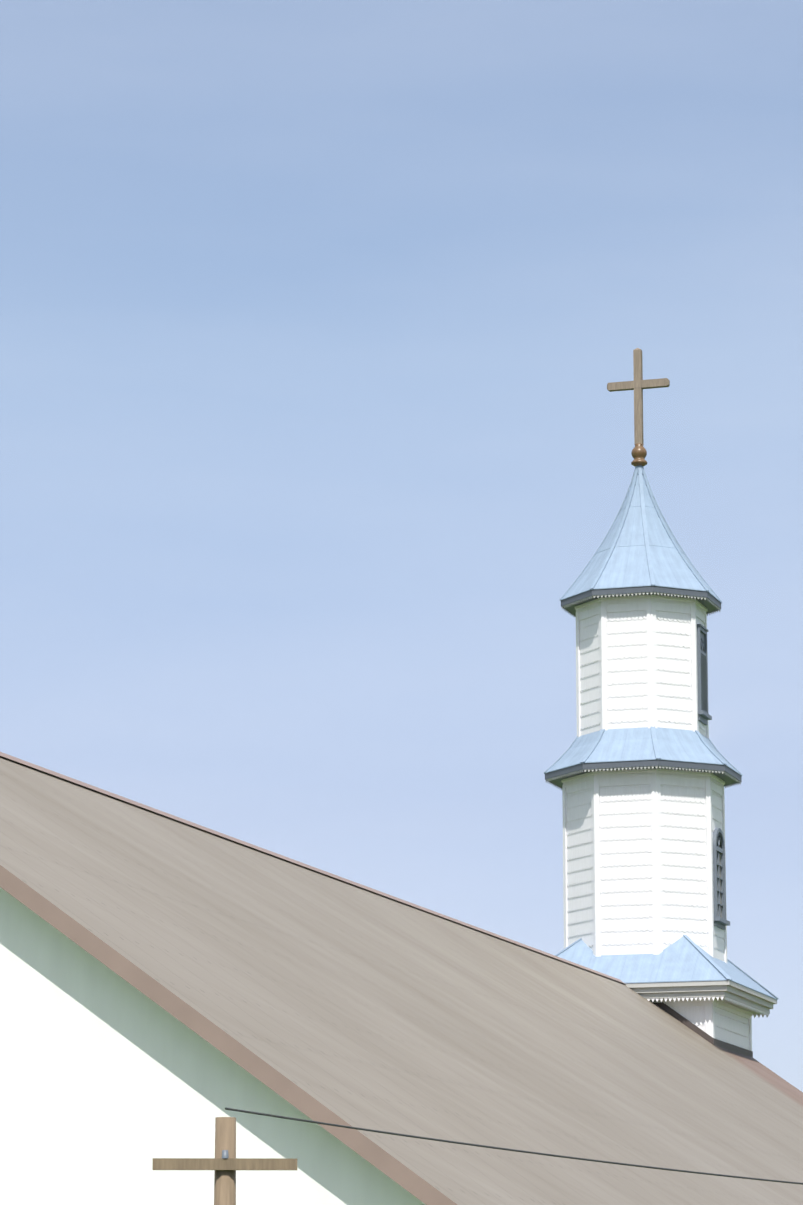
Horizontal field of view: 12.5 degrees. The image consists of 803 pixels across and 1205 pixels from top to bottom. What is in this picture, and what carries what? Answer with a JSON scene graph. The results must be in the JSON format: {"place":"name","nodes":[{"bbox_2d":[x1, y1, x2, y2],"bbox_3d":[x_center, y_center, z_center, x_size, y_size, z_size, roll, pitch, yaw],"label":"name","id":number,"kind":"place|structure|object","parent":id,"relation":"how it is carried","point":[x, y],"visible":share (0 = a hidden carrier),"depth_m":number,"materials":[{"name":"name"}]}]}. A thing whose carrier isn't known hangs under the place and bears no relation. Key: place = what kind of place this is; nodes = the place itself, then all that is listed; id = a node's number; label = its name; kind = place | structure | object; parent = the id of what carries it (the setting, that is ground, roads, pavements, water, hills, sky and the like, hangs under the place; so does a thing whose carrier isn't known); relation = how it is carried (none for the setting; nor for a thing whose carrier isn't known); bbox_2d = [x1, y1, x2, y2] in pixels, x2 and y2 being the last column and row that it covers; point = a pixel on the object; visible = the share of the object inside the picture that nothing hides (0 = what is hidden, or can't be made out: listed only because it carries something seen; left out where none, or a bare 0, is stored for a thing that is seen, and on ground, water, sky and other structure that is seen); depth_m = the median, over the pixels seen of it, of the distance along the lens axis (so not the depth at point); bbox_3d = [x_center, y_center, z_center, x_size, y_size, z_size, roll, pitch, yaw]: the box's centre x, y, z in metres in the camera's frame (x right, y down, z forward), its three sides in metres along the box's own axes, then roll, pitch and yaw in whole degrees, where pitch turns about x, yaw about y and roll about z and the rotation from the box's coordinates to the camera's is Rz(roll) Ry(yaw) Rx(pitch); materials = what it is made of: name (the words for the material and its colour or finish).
{"place":"outdoors","nodes":[
{"label":"outdoors","id":0,"kind":"place"},
{"bbox_2d":[0,466,802,1204],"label":"church","id":1,"kind":"structure","parent":0,"point":[172,986],"depth_m":52.64,"materials":[{"name":"white paint"}]},
{"bbox_2d":[607,348,669,466],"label":"cross","id":2,"kind":"object","parent":1,"relation":"on","point":[638,384],"visible":0.94,"depth_m":89.21,"materials":[{"name":"brown wood"}]},
{"bbox_2d":[0,0,802,1091],"label":"sky","id":3,"kind":"structure","parent":0,"point":[317,318],"materials":[{"name":"blue"}]},
{"bbox_3d":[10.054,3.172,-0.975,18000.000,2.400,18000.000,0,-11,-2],"label":"ground","id":4,"kind":"structure","parent":0,"visible":0},
{"bbox_2d":[152,1107,802,1204],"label":"cable and poles","id":5,"kind":"object","parent":4,"relation":"on","point":[225,1163],"visible":1,"depth_m":35.55,"materials":[{"name":"brown wood"}]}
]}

